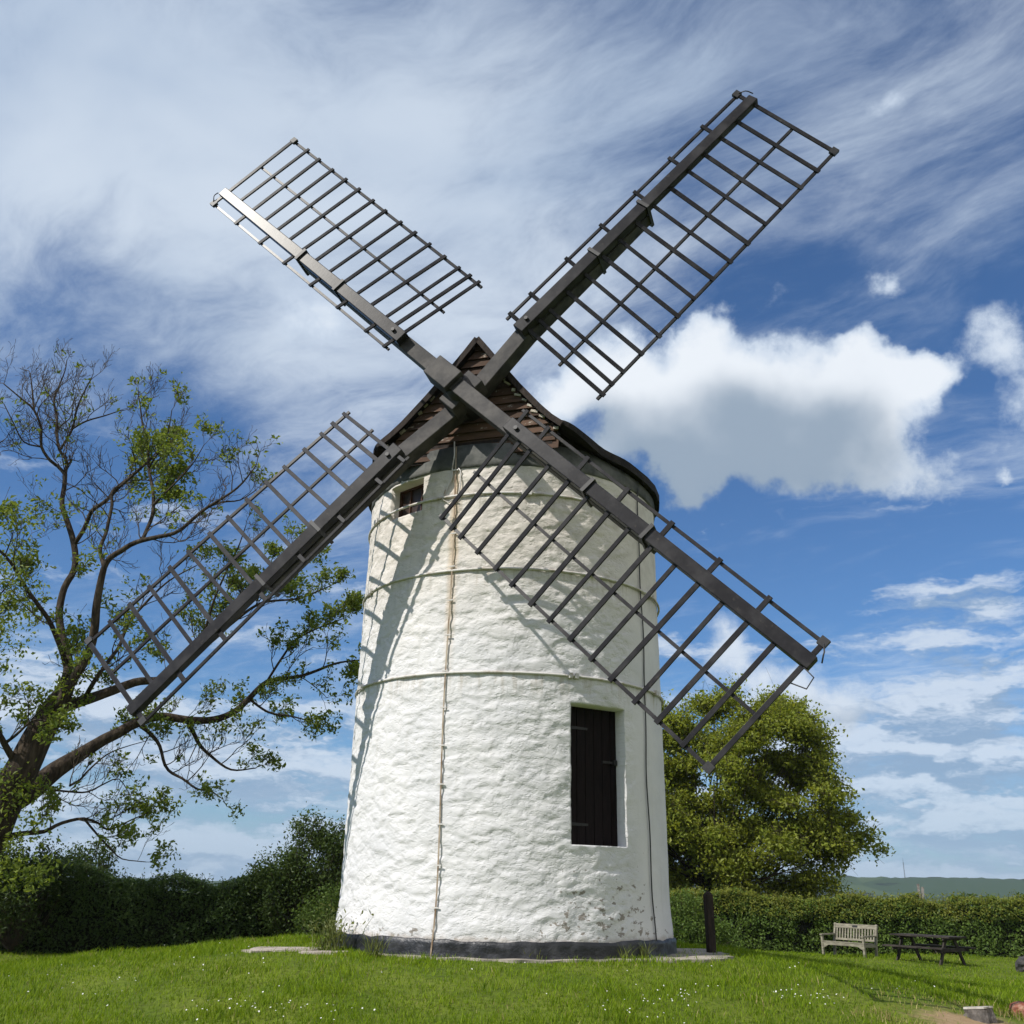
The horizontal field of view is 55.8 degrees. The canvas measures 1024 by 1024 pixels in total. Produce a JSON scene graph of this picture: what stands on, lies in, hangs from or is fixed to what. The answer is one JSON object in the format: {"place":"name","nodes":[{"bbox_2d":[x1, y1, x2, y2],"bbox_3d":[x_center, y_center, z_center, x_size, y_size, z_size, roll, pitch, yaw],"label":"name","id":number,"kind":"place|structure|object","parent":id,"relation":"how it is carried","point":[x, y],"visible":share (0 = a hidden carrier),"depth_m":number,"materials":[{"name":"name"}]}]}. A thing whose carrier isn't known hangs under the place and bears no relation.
{"place":"outdoors","nodes":[
{"label":"outdoors","id":0,"kind":"place"},
{"bbox_2d":[0,892,1023,1023],"bbox_3d":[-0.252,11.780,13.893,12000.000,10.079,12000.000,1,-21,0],"label":"ground","id":1,"kind":"structure","parent":0,"point":[951,1016],"depth_m":11.65,"materials":[{"name":"green plant"}]},
{"bbox_2d":[0,829,84,951],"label":"holly bush","id":2,"kind":"object","parent":1,"relation":"on","point":[10,940],"visible":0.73,"depth_m":21.84,"materials":[{"name":"green plant"}]},
{"bbox_2d":[60,831,129,883],"bbox_3d":[-10.544,9.384,24.072,1.700,2.782,1.851,15,-25,-31],"label":"elder bush","id":3,"kind":"object","parent":1,"relation":"on","point":[91,850],"visible":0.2,"depth_m":24.38,"materials":[{"name":"green plant"}]},
{"bbox_2d":[0,853,320,954],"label":"hedge","id":4,"kind":"object","parent":1,"relation":"on","point":[129,911],"visible":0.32,"depth_m":22.94,"materials":[{"name":"green plant"}]},
{"bbox_2d":[0,338,364,901],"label":"ash tree","id":5,"kind":"object","parent":1,"relation":"on","point":[25,780],"visible":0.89,"depth_m":19.90,"materials":[{"name":"green plant"}]},
{"bbox_2d":[241,949,270,952],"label":"paving slab","id":6,"kind":"structure","parent":1,"relation":"on","point":[255,951],"depth_m":13.87,"materials":[{"name":"stone"}]},
{"bbox_2d":[219,801,344,937],"bbox_3d":[-5.110,9.214,24.112,4.348,3.874,2.380,1,-21,0],"label":"hawthorn bush","id":7,"kind":"object","parent":1,"relation":"on","point":[296,866],"visible":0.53,"depth_m":23.76,"materials":[{"name":"green plant"}]},
{"bbox_2d":[250,946,320,951],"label":"paving slab","id":8,"kind":"structure","parent":1,"relation":"on","point":[277,949],"depth_m":14.19,"materials":[{"name":"stone"}]},
{"bbox_2d":[281,878,340,935],"bbox_3d":[-4.082,9.276,22.452,2.453,1.999,1.743,1,-21,0],"label":"bramble bush","id":9,"kind":"object","parent":1,"relation":"on","point":[332,896],"visible":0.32,"depth_m":22.31,"materials":[{"name":"green plant"}]},
{"bbox_2d":[299,950,347,954],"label":"paving slab","id":10,"kind":"structure","parent":1,"relation":"on","point":[315,951],"depth_m":13.70,"materials":[{"name":"stone"}]},
{"bbox_2d":[275,903,373,950],"bbox_3d":[-2.626,6.066,14.097,1.438,0.672,1.218,-9,-23,24],"label":"weed clump","id":11,"kind":"object","parent":1,"relation":"on","point":[333,936],"visible":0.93,"depth_m":14.12,"materials":[{"name":"green plant"}]},
{"bbox_2d":[358,930,395,956],"bbox_3d":[-1.857,5.947,13.341,0.638,0.399,0.742,1,-21,0],"label":"weed clump","id":12,"kind":"object","parent":1,"relation":"on","point":[376,950],"visible":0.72,"depth_m":13.29,"materials":[{"name":"green plant"}]},
{"bbox_2d":[84,90,838,959],"bbox_3d":[0.001,-0.017,17.731,12.578,15.241,6.913,-6,-22,19],"label":"windmill","id":13,"kind":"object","parent":1,"relation":"on","point":[506,796],"visible":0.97,"depth_m":15.04,"materials":[{"name":"white stone"}]},
{"bbox_2d":[399,484,423,516],"bbox_3d":[-1.648,-0.154,16.634,0.890,0.660,0.060,-18,-28,40],"label":"window","id":14,"kind":"structure","parent":13,"relation":"in","point":[415,494],"depth_m":16.77,"materials":[{"name":"brown glass"}]},
{"bbox_2d":[570,706,617,846],"bbox_3d":[1.183,4.013,14.703,1.159,2.130,0.101,14,-24,-29],"label":"door","id":15,"kind":"structure","parent":13,"relation":"in","point":[593,735],"depth_m":14.73,"materials":[{"name":"black wood"}]},
{"bbox_2d":[27,946,934,1022],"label":"daisies","id":16,"kind":"object","parent":1,"relation":"on","point":[471,968],"visible":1,"depth_m":10.94,"materials":[{"name":"white plant"}]},
{"bbox_2d":[669,883,749,947],"bbox_3d":[5.407,12.937,30.202,3.882,2.485,2.070,4,-21,-8],"label":"shrub","id":17,"kind":"object","parent":1,"relation":"on","point":[688,923],"visible":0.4,"depth_m":30.04,"materials":[{"name":"green plant"}]},
{"bbox_2d":[703,891,715,952],"bbox_3d":[3.162,6.683,15.407,0.141,1.182,0.122,8,-22,-16],"label":"wooden post","id":18,"kind":"object","parent":1,"relation":"on","point":[709,922],"visible":0.79,"depth_m":15.41,"materials":[{"name":"brown wood"}]},
{"bbox_2d":[661,672,895,903],"bbox_3d":[8.864,11.677,38.459,13.025,11.154,7.997,1,-21,0],"label":"field maple","id":19,"kind":"object","parent":1,"relation":"on","point":[717,837],"visible":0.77,"depth_m":37.49,"materials":[{"name":"green plant"}]},
{"bbox_2d":[669,882,1023,957],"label":"hedge","id":20,"kind":"object","parent":1,"relation":"on","point":[796,923],"visible":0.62,"depth_m":33.92,"materials":[{"name":"green plant"}]},
{"bbox_2d":[820,922,877,957],"bbox_3d":[10.974,13.915,31.404,0.804,0.992,1.750,14,-24,-30],"label":"garden bench","id":21,"kind":"object","parent":1,"relation":"on","point":[862,945],"visible":0.99,"depth_m":31.48,"materials":[{"name":"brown wood"}]},
{"bbox_2d":[917,884,923,899],"bbox_3d":[14.654,14.442,34.332,0.239,2.284,0.109,1,-21,0],"label":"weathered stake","id":22,"kind":"object","parent":1,"relation":"on","point":[918,889],"visible":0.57,"depth_m":34.64,"materials":[{"name":"grey wood"}]},
{"bbox_2d":[882,933,975,965],"bbox_3d":[12.484,13.108,28.922,1.715,0.811,2.000,15,-25,-31],"label":"picnic table","id":23,"kind":"object","parent":1,"relation":"on","point":[942,950],"visible":0.95,"depth_m":28.66,"materials":[{"name":"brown wood"}]},
{"bbox_2d":[963,1006,997,1023],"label":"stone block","id":24,"kind":"object","parent":1,"relation":"on","point":[986,1014],"visible":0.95,"depth_m":11.77,"materials":[{"name":"grey stone"}]},
{"bbox_2d":[1008,1001,1023,1017],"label":"brick rubble","id":25,"kind":"object","parent":1,"relation":"on","point":[1019,1005],"visible":0.62,"depth_m":12.64,"materials":[{"name":"red brick"}]},
{"bbox_2d":[1015,956,1023,971],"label":"boulder","id":26,"kind":"object","parent":1,"relation":"on","point":[1019,963],"visible":0.8,"depth_m":26.48,"materials":[{"name":"grey stone"}]},
{"bbox_2d":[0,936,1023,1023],"bbox_3d":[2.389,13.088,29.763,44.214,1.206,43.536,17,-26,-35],"label":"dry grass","id":27,"kind":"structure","parent":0,"point":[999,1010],"depth_m":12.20,"materials":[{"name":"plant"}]},
{"bbox_2d":[0,0,1023,880],"label":"sky","id":28,"kind":"structure","parent":0,"point":[836,419],"materials":[{"name":"blue"}]},
{"bbox_2d":[380,948,734,963],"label":"pavement","id":29,"kind":"structure","parent":0,"point":[702,955],"depth_m":13.67,"materials":[{"name":"concrete"}]},
{"bbox_2d":[617,943,640,958],"bbox_3d":[1.587,6.216,13.701,0.465,0.279,0.456,1,-21,0],"label":"weed clump","id":30,"kind":"object","parent":29,"relation":"on","point":[621,955],"visible":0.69,"depth_m":13.60,"materials":[{"name":"green plant"}]},
{"bbox_2d":[639,939,655,957],"bbox_3d":[1.971,6.282,13.940,0.478,0.340,0.417,-16,-27,37],"label":"weed clump","id":31,"kind":"object","parent":29,"relation":"on","point":[646,951],"visible":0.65,"depth_m":13.89,"materials":[{"name":"green plant"}]},
{"bbox_2d":[114,873,1023,908],"bbox_3d":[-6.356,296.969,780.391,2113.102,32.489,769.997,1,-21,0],"label":"hills","id":32,"kind":"structure","parent":0,"point":[878,886],"depth_m":951.94,"materials":[{"name":"green plant"}]}
]}

